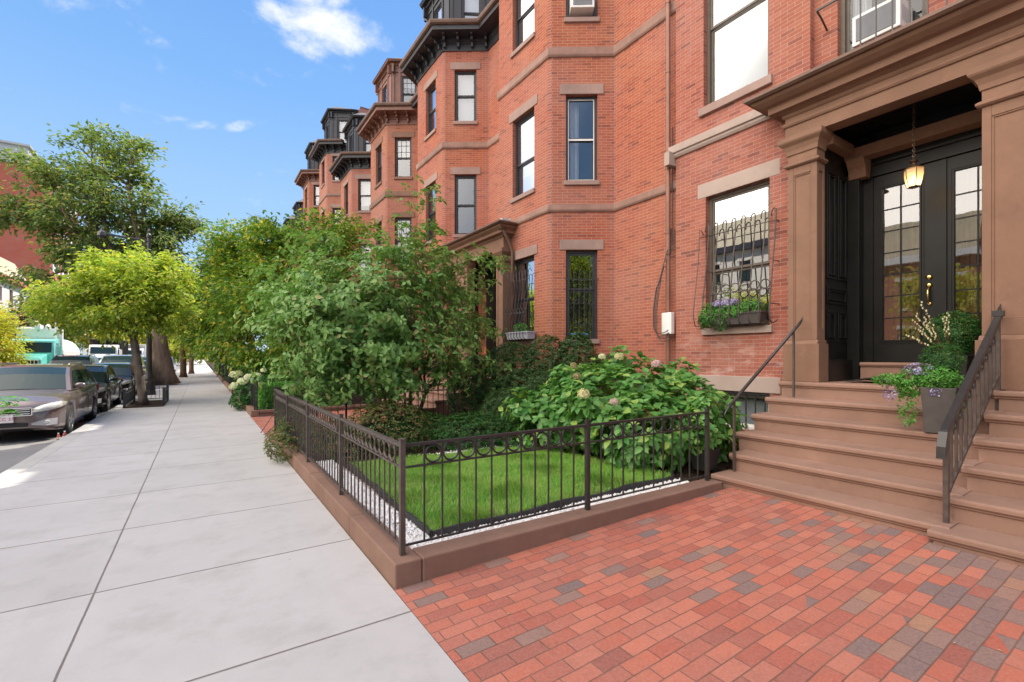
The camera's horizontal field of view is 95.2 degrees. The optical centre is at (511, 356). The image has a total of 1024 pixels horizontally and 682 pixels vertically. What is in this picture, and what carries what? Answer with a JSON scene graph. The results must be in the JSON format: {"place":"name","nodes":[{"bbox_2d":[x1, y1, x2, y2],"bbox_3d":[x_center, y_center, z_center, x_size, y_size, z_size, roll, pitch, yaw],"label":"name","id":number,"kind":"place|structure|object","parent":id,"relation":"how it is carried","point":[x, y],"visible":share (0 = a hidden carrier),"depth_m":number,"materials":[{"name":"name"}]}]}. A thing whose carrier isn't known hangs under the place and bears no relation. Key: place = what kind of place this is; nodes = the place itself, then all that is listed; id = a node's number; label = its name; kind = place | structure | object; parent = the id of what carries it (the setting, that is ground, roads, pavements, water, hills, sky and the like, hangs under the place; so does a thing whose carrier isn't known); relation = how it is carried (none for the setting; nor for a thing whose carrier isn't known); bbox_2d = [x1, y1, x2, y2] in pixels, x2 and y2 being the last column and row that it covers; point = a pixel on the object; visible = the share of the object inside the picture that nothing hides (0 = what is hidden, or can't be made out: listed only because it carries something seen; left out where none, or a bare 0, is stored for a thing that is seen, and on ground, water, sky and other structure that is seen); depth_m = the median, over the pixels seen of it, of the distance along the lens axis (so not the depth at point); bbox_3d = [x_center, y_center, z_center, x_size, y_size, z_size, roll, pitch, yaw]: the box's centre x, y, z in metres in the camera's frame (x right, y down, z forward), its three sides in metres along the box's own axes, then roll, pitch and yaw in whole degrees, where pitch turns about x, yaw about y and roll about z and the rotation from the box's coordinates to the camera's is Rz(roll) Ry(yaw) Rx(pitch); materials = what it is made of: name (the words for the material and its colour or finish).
{"place":"outdoors","nodes":[
{"label":"outdoors","id":0,"kind":"place"},
{"bbox_2d":[0,360,188,473],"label":"road","id":1,"kind":"structure","parent":0,"point":[16,447],"depth_m":9.54,"materials":[{"name":"grey asphalt"}]},
{"bbox_2d":[12,321,79,363],"bbox_3d":[-33.997,-0.413,34.044,2.846,4.314,9.650,0,0,-34],"label":"truck","id":2,"kind":"object","parent":1,"relation":"on","point":[46,346],"visible":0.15,"depth_m":32.29,"materials":[{"name":"teal metal"}]},
{"bbox_2d":[0,362,98,434],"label":"parked wagon","id":3,"kind":"object","parent":1,"relation":"on","point":[62,398],"visible":0.94,"depth_m":10.50,"materials":[{"name":"paint"}]},
{"bbox_2d":[49,354,98,364],"bbox_3d":[-23.149,0.808,24.688,2.164,1.880,4.847,0,0,-34],"label":"moving suv","id":4,"kind":"object","parent":1,"relation":"on","point":[89,359],"visible":0.06,"depth_m":24.30,"materials":[{"name":"black paint"}]},
{"bbox_2d":[84,365,122,411],"bbox_3d":[-14.391,1.011,15.621,2.039,1.473,4.547,0,0,-34],"label":"parked sedan","id":5,"kind":"object","parent":1,"relation":"on","point":[107,379],"visible":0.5,"depth_m":15.50,"materials":[{"name":"black paint"}]},
{"bbox_2d":[83,339,127,356],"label":"truck","id":6,"kind":"object","parent":1,"relation":"on","point":[95,348],"visible":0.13,"depth_m":45.76,"materials":[{"name":"white metal"}]},
{"bbox_2d":[91,362,136,394],"bbox_3d":[-17.188,0.997,20.006,2.008,1.503,4.046,0,0,-34],"label":"parked car","id":7,"kind":"object","parent":1,"relation":"on","point":[125,370],"visible":0.2,"depth_m":19.89,"materials":[{"name":"black paint"}]},
{"bbox_2d":[99,354,145,376],"bbox_3d":[-20.207,0.798,24.183,2.165,1.900,4.747,0,0,-34],"label":"parked suv","id":8,"kind":"object","parent":1,"relation":"on","point":[114,358],"visible":0.09,"depth_m":23.75,"materials":[{"name":"silver paint"}]},
{"bbox_2d":[128,344,145,356],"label":"truck","id":9,"kind":"object","parent":1,"relation":"on","point":[142,350],"visible":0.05,"depth_m":61.32,"materials":[{"name":"white metal"}]},
{"bbox_2d":[0,0,425,354],"label":"sky","id":10,"kind":"structure","parent":0,"point":[238,92],"materials":[{"name":"blue"}]},
{"bbox_2d":[0,360,468,681],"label":"sidewalk","id":11,"kind":"structure","parent":0,"point":[190,531],"depth_m":3.50,"materials":[{"name":"concrete"}]},
{"bbox_2d":[0,117,213,385],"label":"plane tree","id":12,"kind":"object","parent":11,"relation":"on","point":[103,203],"visible":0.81,"depth_m":26.89,"materials":[{"name":"green plant"}]},
{"bbox_2d":[97,228,154,394],"bbox_3d":[-15.871,-1.900,19.288,1.886,7.000,0.464,0,0,-34],"label":"street lamp","id":13,"kind":"object","parent":11,"relation":"on","point":[149,376],"visible":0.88,"depth_m":19.59,"materials":[{"name":"black metal"}]},
{"bbox_2d":[126,400,167,407],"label":"tree pit soil","id":14,"kind":"object","parent":11,"relation":"on","point":[153,403],"visible":0.86,"depth_m":15.45,"materials":[{"name":"brown soil"}]},
{"bbox_2d":[13,233,208,404],"bbox_3d":[-12.921,-1.250,15.864,5.150,5.744,4.270,0,0,-13],"label":"street tree","id":15,"kind":"object","parent":14,"relation":"on","point":[126,294],"visible":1,"depth_m":14.92,"materials":[{"name":"green plant"}]},
{"bbox_2d":[122,384,168,407],"bbox_3d":[-12.340,1.305,15.842,1.050,0.590,2.640,0,0,-34],"label":"tree guard","id":16,"kind":"object","parent":14,"relation":"on","point":[129,395],"visible":0.93,"depth_m":15.97,"materials":[{"name":"black metal"}]},
{"bbox_2d":[167,256,196,376],"bbox_3d":[-26.593,-3.383,37.966,6.067,9.977,8.107,0,0,-34],"label":"street tree","id":17,"kind":"object","parent":11,"relation":"on","point":[183,367],"visible":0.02,"depth_m":36.33,"materials":[{"name":"green plant"}]},
{"bbox_2d":[206,361,386,412],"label":"neighbour garden soil","id":18,"kind":"structure","parent":0,"point":[356,399],"depth_m":16.40,"materials":[{"name":"brown soil"}]},
{"bbox_2d":[172,251,245,367],"bbox_3d":[-19.373,-3.047,30.966,6.099,9.173,6.627,0,0,-34],"label":"garden tree","id":19,"kind":"object","parent":18,"relation":"on","point":[191,329],"visible":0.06,"depth_m":29.41,"materials":[{"name":"green plant"}]},
{"bbox_2d":[174,213,294,369],"bbox_3d":[-12.799,-2.638,21.949,5.087,8.337,6.353,0,0,-34],"label":"garden tree","id":20,"kind":"object","parent":18,"relation":"on","point":[224,261],"visible":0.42,"depth_m":21.29,"materials":[{"name":"green plant"}]},
{"bbox_2d":[228,368,269,409],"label":"white hydrangea","id":21,"kind":"object","parent":18,"relation":"on","point":[237,387],"visible":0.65,"depth_m":13.98,"materials":[{"name":"green plant"}]},
{"bbox_2d":[231,357,343,382],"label":"garden shrub","id":22,"kind":"object","parent":18,"relation":"on","point":[249,371],"visible":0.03,"depth_m":20.23,"materials":[{"name":"green plant"}]},
{"bbox_2d":[189,197,386,376],"bbox_3d":[-7.231,-1.927,15.886,5.915,6.874,5.129,0,0,25],"label":"garden tree","id":23,"kind":"object","parent":18,"relation":"on","point":[266,230],"visible":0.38,"depth_m":15.18,"materials":[{"name":"green plant"}]},
{"bbox_2d":[286,199,302,266],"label":"brick rowhouse","id":24,"kind":"structure","parent":18,"relation":"on","point":[297,205],"depth_m":37.46,"materials":[{"name":"brick"}]},
{"bbox_2d":[252,374,344,409],"bbox_3d":[-7.627,1.089,15.885,2.448,0.932,6.428,0,0,-34],"label":"hedge","id":25,"kind":"object","parent":18,"relation":"on","point":[261,397],"visible":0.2,"depth_m":13.01,"materials":[{"name":"green plant"}]},
{"bbox_2d":[294,140,318,269],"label":"brick rowhouse","id":26,"kind":"structure","parent":18,"relation":"on","point":[307,180],"depth_m":32.78,"materials":[{"name":"brick"}]},
{"bbox_2d":[309,106,368,299],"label":"brick rowhouse","id":27,"kind":"structure","parent":18,"relation":"on","point":[328,149],"depth_m":28.19,"materials":[{"name":"brick"}]},
{"bbox_2d":[338,120,347,142],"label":"window","id":28,"kind":"structure","parent":27,"relation":"in","point":[341,123],"depth_m":28.46,"materials":[{"name":"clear glass"}]},
{"bbox_2d":[328,113,370,385],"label":"brick rowhouse","id":29,"kind":"structure","parent":18,"relation":"on","point":[350,168],"depth_m":23.56,"materials":[{"name":"brick"}]},
{"bbox_2d":[359,180,370,210],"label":"window","id":30,"kind":"structure","parent":29,"relation":"in","point":[364,185],"depth_m":23.64,"materials":[{"name":"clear glass"}]},
{"bbox_2d":[356,58,417,393],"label":"brick rowhouse","id":31,"kind":"structure","parent":18,"relation":"on","point":[387,128],"depth_m":19.07,"materials":[{"name":"red brick"}]},
{"bbox_2d":[378,146,400,182],"bbox_3d":[-5.294,-8.095,19.983,0.640,1.910,1.300,0,0,-34],"label":"window","id":32,"kind":"structure","parent":31,"relation":"in","point":[380,149],"depth_m":19.93,"materials":[{"name":"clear glass"}]},
{"bbox_2d":[395,218,410,262],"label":"window","id":33,"kind":"structure","parent":31,"relation":"in","point":[408,220],"depth_m":19.20,"materials":[{"name":"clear glass"}]},
{"bbox_2d":[395,138,410,176],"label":"window","id":34,"kind":"structure","parent":31,"relation":"in","point":[402,145],"depth_m":19.21,"materials":[{"name":"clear glass"}]},
{"bbox_2d":[402,76,415,101],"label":"window","id":35,"kind":"structure","parent":31,"relation":"in","point":[409,87],"depth_m":19.47,"materials":[{"name":"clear glass"}]},
{"bbox_2d":[251,409,387,436],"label":"brick path","id":36,"kind":"structure","parent":0,"point":[261,422],"depth_m":11.90,"materials":[{"name":"red brick"}]},
{"bbox_2d":[370,374,491,419],"bbox_3d":[-1.851,1.100,13.091,3.380,1.100,2.950,0,0,-34],"label":"stoop","id":37,"kind":"object","parent":36,"relation":"on","point":[433,402],"visible":0.26,"depth_m":11.79,"materials":[{"name":"brown stone"}]},
{"bbox_2d":[195,357,469,681],"bbox_3d":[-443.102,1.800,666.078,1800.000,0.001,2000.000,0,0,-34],"label":"ground","id":38,"kind":"structure","parent":0,"point":[213,370],"depth_m":3.19,"materials":[{"name":"grey concrete"}]},
{"bbox_2d":[0,140,77,343],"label":"brick tower","id":39,"kind":"structure","parent":38,"relation":"on","point":[16,252],"depth_m":70.62,"materials":[{"name":"red brick"}]},
{"bbox_2d":[3,292,98,354],"bbox_3d":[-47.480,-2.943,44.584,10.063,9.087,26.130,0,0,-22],"label":"green tree","id":40,"kind":"object","parent":38,"relation":"on","point":[18,314],"visible":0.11,"depth_m":50.10,"materials":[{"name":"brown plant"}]},
{"bbox_2d":[0,364,188,486],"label":"kerb","id":41,"kind":"structure","parent":38,"relation":"on","point":[11,473],"depth_m":8.09,"materials":[{"name":"concrete"}]},
{"bbox_2d":[0,396,28,416],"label":"sapling","id":42,"kind":"object","parent":41,"relation":"on","point":[8,410],"visible":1,"depth_m":6.22,"materials":[{"name":"green plant"}]},
{"bbox_2d":[56,278,145,354],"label":"yellow tree","id":43,"kind":"object","parent":38,"relation":"on","point":[91,335],"visible":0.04,"depth_m":63.58,"materials":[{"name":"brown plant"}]},
{"bbox_2d":[168,340,208,364],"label":"green tree","id":44,"kind":"object","parent":38,"relation":"on","point":[175,355],"visible":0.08,"depth_m":93.67,"materials":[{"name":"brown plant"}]},
{"bbox_2d":[237,396,367,416],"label":"garden kerb","id":45,"kind":"structure","parent":38,"relation":"on","point":[250,411],"depth_m":13.34,"materials":[{"name":"brown stone"}]},
{"bbox_2d":[237,373,255,409],"bbox_3d":[-8.805,0.991,15.402,0.044,0.898,6.944,0,0,-34],"label":"iron fence","id":46,"kind":"object","parent":45,"relation":"on","point":[254,393],"visible":0.3,"depth_m":13.31,"materials":[{"name":"black metal"}]},
{"bbox_2d":[256,376,367,409],"bbox_3d":[-5.607,0.991,13.349,2.994,0.898,0.044,0,0,-34],"label":"iron fence","id":47,"kind":"object","parent":45,"relation":"on","point":[257,407],"visible":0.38,"depth_m":12.64,"materials":[{"name":"black metal"}]},
{"bbox_2d":[399,0,490,379],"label":"brick rowhouse","id":48,"kind":"structure","parent":38,"relation":"on","point":[444,64],"depth_m":14.55,"materials":[{"name":"red brick"},{"name":"brownstone"},{"name":"glass"}]},
{"bbox_2d":[428,83,435,133],"bbox_3d":[-2.320,-8.095,15.512,0.640,1.910,1.300,0,0,-34],"label":"window","id":49,"kind":"structure","parent":48,"relation":"in","point":[432,92],"depth_m":15.53,"materials":[{"name":"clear glass"}]},
{"bbox_2d":[428,179,459,240],"bbox_3d":[-2.320,-4.720,15.512,0.640,2.160,1.300,0,0,-34],"label":"window","id":50,"kind":"structure","parent":48,"relation":"in","point":[431,205],"depth_m":15.44,"materials":[{"name":"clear glass"}]},
{"bbox_2d":[455,176,475,233],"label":"window","id":51,"kind":"structure","parent":48,"relation":"in","point":[467,205],"depth_m":15.22,"materials":[{"name":"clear glass"}]},
{"bbox_2d":[455,71,475,120],"bbox_3d":[-1.437,-8.095,14.663,0.678,1.608,0.172,0,0,1],"label":"window","id":52,"kind":"structure","parent":48,"relation":"in","point":[465,81],"depth_m":14.73,"materials":[{"name":"white glass"}]},
{"bbox_2d":[462,0,480,17],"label":"window","id":53,"kind":"structure","parent":48,"relation":"in","point":[470,8],"depth_m":15.01,"materials":[{"name":"white glass"}]},
{"bbox_2d":[270,422,721,600],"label":"garden kerb","id":54,"kind":"structure","parent":38,"relation":"on","point":[376,544],"depth_m":3.96,"materials":[{"name":"brown stone"}]},
{"bbox_2d":[274,387,405,555],"bbox_3d":[-2.712,1.016,6.261,0.044,0.848,6.974,0,0,-34],"label":"iron fence","id":55,"kind":"object","parent":54,"relation":"on","point":[312,413],"visible":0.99,"depth_m":4.62,"materials":[{"name":"black metal"}]},
{"bbox_2d":[277,383,454,420],"bbox_3d":[-2.998,1.016,10.257,3.894,0.848,0.044,0,0,-34],"label":"iron fence","id":56,"kind":"object","parent":54,"relation":"on","point":[443,389],"visible":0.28,"depth_m":10.62,"materials":[{"name":"black metal"}]},
{"bbox_2d":[406,408,709,545],"bbox_3d":[0.750,1.016,4.402,3.658,0.848,0.044,0,0,-34],"label":"iron fence","id":57,"kind":"object","parent":54,"relation":"on","point":[587,442],"visible":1,"depth_m":4.20,"materials":[{"name":"black metal"}]},
{"bbox_2d":[421,0,675,424],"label":"brick rowhouse","id":58,"kind":"structure","parent":38,"relation":"on","point":[582,159],"depth_m":10.07,"materials":[{"name":"red brick"},{"name":"brownstone"},{"name":"glass"}]},
{"bbox_2d":[506,322,535,339],"bbox_3d":[0.189,-0.596,10.731,0.264,0.392,0.904,0,0,-34],"label":"window box","id":59,"kind":"object","parent":58,"relation":"attached to","point":[527,334],"visible":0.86,"depth_m":10.59,"materials":[{"name":"grey"}]},
{"bbox_2d":[516,256,533,339],"bbox_3d":[0.599,-1.340,11.124,0.640,2.220,1.380,0,0,-34],"label":"window","id":60,"kind":"structure","parent":58,"relation":"in","point":[527,263],"depth_m":11.02,"materials":[{"name":"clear glass"}]},
{"bbox_2d":[516,110,533,195],"bbox_3d":[0.599,-4.720,11.124,0.640,2.160,1.380,0,0,-34],"label":"window","id":61,"kind":"structure","parent":58,"relation":"in","point":[525,126],"depth_m":11.07,"materials":[{"name":"white glass"}]},
{"bbox_2d":[516,0,533,47],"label":"window","id":62,"kind":"structure","parent":58,"relation":"in","point":[524,8],"depth_m":11.12,"materials":[{"name":"white glass"}]},
{"bbox_2d":[569,0,593,16],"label":"air conditioner","id":63,"kind":"object","parent":58,"relation":"attached to","point":[581,8],"visible":0.85,"depth_m":9.98,"materials":[{"name":"plastic"}]},
{"bbox_2d":[566,251,596,337],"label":"window","id":64,"kind":"structure","parent":58,"relation":"in","point":[576,261],"depth_m":10.79,"materials":[{"name":"clear glass"}]},
{"bbox_2d":[566,97,596,179],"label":"window","id":65,"kind":"structure","parent":58,"relation":"in","point":[581,112],"depth_m":10.37,"materials":[{"name":"blue glass"}]},
{"bbox_2d":[566,0,596,16],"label":"window","id":66,"kind":"structure","parent":58,"relation":"in","point":[567,1],"depth_m":10.16,"materials":[{"name":"grey glass"}]},
{"bbox_2d":[653,127,673,341],"bbox_3d":[2.838,-2.287,8.691,0.382,4.027,0.233,0,0,4],"label":"utility cable","id":67,"kind":"object","parent":58,"relation":"attached to","point":[657,294],"visible":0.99,"depth_m":8.74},
{"bbox_2d":[662,312,673,333],"bbox_3d":[2.904,-0.620,8.706,0.100,0.400,0.220,0,0,-34],"label":"meter box","id":68,"kind":"object","parent":58,"relation":"attached to","point":[668,321],"visible":0.98,"depth_m":8.64,"materials":[{"name":"white paint"}]},
{"bbox_2d":[668,0,1023,442],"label":"brick rowhouse","id":69,"kind":"structure","parent":38,"relation":"on","point":[797,200],"depth_m":6.67,"materials":[{"name":"red brick"},{"name":"brownstone"},{"name":"glass"}]},
{"bbox_2d":[697,297,768,331],"bbox_3d":[3.523,-0.680,7.579,0.369,0.556,1.108,0,0,-34],"label":"window box","id":70,"kind":"object","parent":69,"relation":"attached to","point":[743,315],"visible":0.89,"depth_m":7.53,"materials":[{"name":"green plant"}]},
{"bbox_2d":[707,0,767,104],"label":"window","id":71,"kind":"structure","parent":69,"relation":"in","point":[737,30],"depth_m":7.94,"materials":[{"name":"white glass"}]},
{"bbox_2d":[709,180,769,327],"bbox_3d":[4.018,-1.630,7.898,0.640,2.580,1.600,0,0,-34],"label":"window","id":72,"kind":"structure","parent":69,"relation":"in","point":[755,198],"depth_m":8.20,"materials":[{"name":"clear glass"}]},
{"bbox_2d":[716,393,767,429],"bbox_3d":[4.013,0.873,7.870,0.640,0.915,1.560,0,0,-34],"label":"window","id":73,"kind":"structure","parent":69,"relation":"in","point":[750,399],"depth_m":7.69,"materials":[{"name":"grey glass"}]},
{"bbox_2d":[852,0,912,48],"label":"air conditioner","id":74,"kind":"object","parent":69,"relation":"attached to","point":[900,13],"visible":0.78,"depth_m":5.89,"materials":[{"name":"plastic"}]},
{"bbox_2d":[840,0,926,54],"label":"window","id":75,"kind":"structure","parent":69,"relation":"in","point":[849,9],"depth_m":6.57,"materials":[{"name":"grey glass"}]},
{"bbox_2d":[874,160,940,361],"bbox_3d":[5.536,-1.275,6.547,0.183,2.700,0.780,0,0,-34],"label":"door","id":76,"kind":"structure","parent":69,"relation":"in","point":[907,222],"depth_m":6.60,"materials":[{"name":"black paint"}]},
{"bbox_2d":[903,104,924,188],"bbox_3d":[5.159,-2.714,6.002,0.209,1.082,0.219,0,0,-34],"label":"hanging lantern","id":77,"kind":"object","parent":69,"relation":"hanging from","point":[913,174],"visible":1,"depth_m":5.97,"materials":[{"name":"yellow metal"}]},
{"bbox_2d":[941,149,981,355],"bbox_3d":[5.994,-1.275,5.909,0.127,2.700,0.830,0,0,-34],"label":"door","id":78,"kind":"structure","parent":69,"relation":"in","point":[961,175],"depth_m":6.12,"materials":[{"name":"black paint"}]},
{"bbox_2d":[297,418,737,481],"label":"garden soil","id":79,"kind":"structure","parent":0,"point":[693,472],"depth_m":6.76,"materials":[{"name":"brown soil"}]},
{"bbox_2d":[261,397,303,434],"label":"fern shrub","id":80,"kind":"object","parent":79,"relation":"on","point":[281,415],"visible":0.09,"depth_m":8.99,"materials":[{"name":"green plant"}]},
{"bbox_2d":[263,411,349,462],"bbox_3d":[-3.485,1.271,7.722,1.225,0.678,2.750,0,0,-34],"label":"barberry shrub","id":81,"kind":"object","parent":79,"relation":"on","point":[280,434],"visible":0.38,"depth_m":7.13,"materials":[{"name":"green plant"}]},
{"bbox_2d":[343,467,396,510],"bbox_3d":[-0.331,1.490,5.744,3.188,0.019,3.268,0,0,-34],"label":"gravel bed","id":82,"kind":"object","parent":79,"relation":"on","point":[367,486],"depth_m":5.34,"materials":[{"name":"white gravel"}]},
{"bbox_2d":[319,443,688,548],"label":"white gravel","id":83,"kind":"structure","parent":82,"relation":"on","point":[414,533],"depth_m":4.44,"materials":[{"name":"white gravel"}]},
{"bbox_2d":[233,175,516,431],"bbox_3d":[-2.457,-0.963,8.828,4.910,4.968,3.938,0,0,-34],"label":"garden tree","id":84,"kind":"object","parent":79,"relation":"on","point":[374,331],"visible":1,"depth_m":8.10,"materials":[{"name":"green plant"}]},
{"bbox_2d":[328,401,435,462],"bbox_3d":[-2.106,1.112,7.857,1.620,0.794,2.749,0,0,-8],"label":"barberry shrub","id":85,"kind":"object","parent":79,"relation":"on","point":[409,409],"visible":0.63,"depth_m":7.32,"materials":[{"name":"green plant"}]},
{"bbox_2d":[389,410,553,451],"bbox_3d":[-0.676,1.204,7.904,2.867,0.601,1.427,0,0,2],"label":"box shrub","id":86,"kind":"object","parent":79,"relation":"on","point":[437,433],"visible":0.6,"depth_m":7.59,"materials":[{"name":"green plant"}]},
{"bbox_2d":[444,334,570,427],"bbox_3d":[-0.033,0.531,9.762,2.260,1.995,2.793,0,0,-34],"label":"yew shrub","id":87,"kind":"object","parent":79,"relation":"on","point":[522,373],"visible":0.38,"depth_m":9.46,"materials":[{"name":"green plant"}]},
{"bbox_2d":[352,445,670,537],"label":"lawn grass","id":88,"kind":"structure","parent":79,"relation":"on","point":[414,476],"depth_m":5.29,"materials":[{"name":"green plant"}]},
{"bbox_2d":[349,448,674,537],"bbox_3d":[-0.115,1.450,5.851,3.209,0.100,2.883,0,0,-34],"label":"lawn edging","id":89,"kind":"object","parent":79,"relation":"on","point":[484,521],"visible":0.31,"depth_m":4.46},
{"bbox_2d":[478,369,566,443],"bbox_3d":[0.234,0.868,8.361,1.776,1.315,1.210,0,0,-15],"label":"yew shrub","id":90,"kind":"object","parent":79,"relation":"on","point":[529,385],"visible":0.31,"depth_m":8.06,"materials":[{"name":"green plant"}]},
{"bbox_2d":[398,439,732,516],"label":"bark mulch","id":91,"kind":"object","parent":79,"relation":"on","point":[712,471],"visible":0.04,"depth_m":6.35,"materials":[{"name":"brown wood"}]},
{"bbox_2d":[553,330,634,415],"bbox_3d":[1.501,0.485,9.312,1.953,2.055,1.292,0,0,42],"label":"yew shrub","id":92,"kind":"object","parent":79,"relation":"on","point":[583,340],"visible":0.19,"depth_m":9.18,"materials":[{"name":"green plant"}]},
{"bbox_2d":[498,345,748,471],"bbox_3d":[1.495,0.717,6.838,3.598,1.793,2.279,0,0,24],"label":"hydrangea","id":93,"kind":"object","parent":79,"relation":"on","point":[652,398],"visible":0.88,"depth_m":6.42,"materials":[{"name":"green plant"}]},
{"bbox_2d":[682,394,724,470],"bbox_3d":[2.390,0.940,5.858,0.598,0.921,0.578,0,0,-34],"label":"planter","id":94,"kind":"object","parent":79,"relation":"on","point":[715,413],"visible":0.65,"depth_m":5.78,"materials":[{"name":"plastic"}]},
{"bbox_2d":[718,401,747,451],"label":"broadleaf plant","id":95,"kind":"object","parent":79,"relation":"on","point":[730,411],"visible":0.57,"depth_m":6.34,"materials":[{"name":"green plant"}]},
{"bbox_2d":[395,487,1023,681],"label":"brick walk","id":96,"kind":"structure","parent":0,"point":[692,602],"depth_m":2.96,"materials":[{"name":"red brick"}]},
{"bbox_2d":[711,362,1005,535],"bbox_3d":[4.496,0.865,5.321,3.220,1.570,3.040,0,0,-34],"label":"stoop","id":97,"kind":"object","parent":96,"relation":"on","point":[855,449],"visible":0.66,"depth_m":5.14,"materials":[{"name":"brown stone"}]},
{"bbox_2d":[724,317,802,471],"bbox_3d":[3.309,0.419,6.075,1.825,1.962,0.090,0,0,-32],"label":"handrail","id":98,"kind":"object","parent":97,"relation":"on","point":[753,377],"visible":1,"depth_m":5.99,"materials":[{"name":"black metal"}]},
{"bbox_2d":[871,342,972,433],"bbox_3d":[4.264,0.302,4.894,0.803,0.936,0.452,0,0,45],"label":"planter","id":99,"kind":"object","parent":97,"relation":"on","point":[936,400],"visible":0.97,"depth_m":4.74,"materials":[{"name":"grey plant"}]},
{"bbox_2d":[905,301,981,385],"bbox_3d":[5.158,-0.161,5.523,0.730,1.017,0.620,0,0,-34],"label":"planter","id":100,"kind":"object","parent":97,"relation":"on","point":[961,339],"visible":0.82,"depth_m":5.45,"materials":[{"name":"plant"}]},
{"bbox_2d":[936,304,1004,523],"bbox_3d":[4.357,0.424,4.406,1.966,1.973,0.090,0,0,-34],"label":"handrail","id":101,"kind":"object","parent":97,"relation":"on","point":[979,375],"visible":1,"depth_m":4.32,"materials":[{"name":"black metal"}]},
{"bbox_2d":[927,390,1023,565],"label":"stoop","id":102,"kind":"object","parent":96,"relation":"on","point":[989,512],"visible":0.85,"depth_m":3.94,"materials":[{"name":"brown stone"}]},
{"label":"far sidewalk","id":103,"kind":"structure","parent":0,"visible":0},
{"bbox_2d":[0,257,32,338],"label":"victorian house","id":104,"kind":"structure","parent":103,"relation":"on","point":[5,294],"depth_m":50.11,"materials":[{"name":"white wood"}]},
{"bbox_2d":[0,300,37,365],"bbox_3d":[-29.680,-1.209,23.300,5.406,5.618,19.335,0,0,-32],"label":"yellow tree","id":105,"kind":"object","parent":103,"relation":"on","point":[9,349],"visible":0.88,"depth_m":29.37,"materials":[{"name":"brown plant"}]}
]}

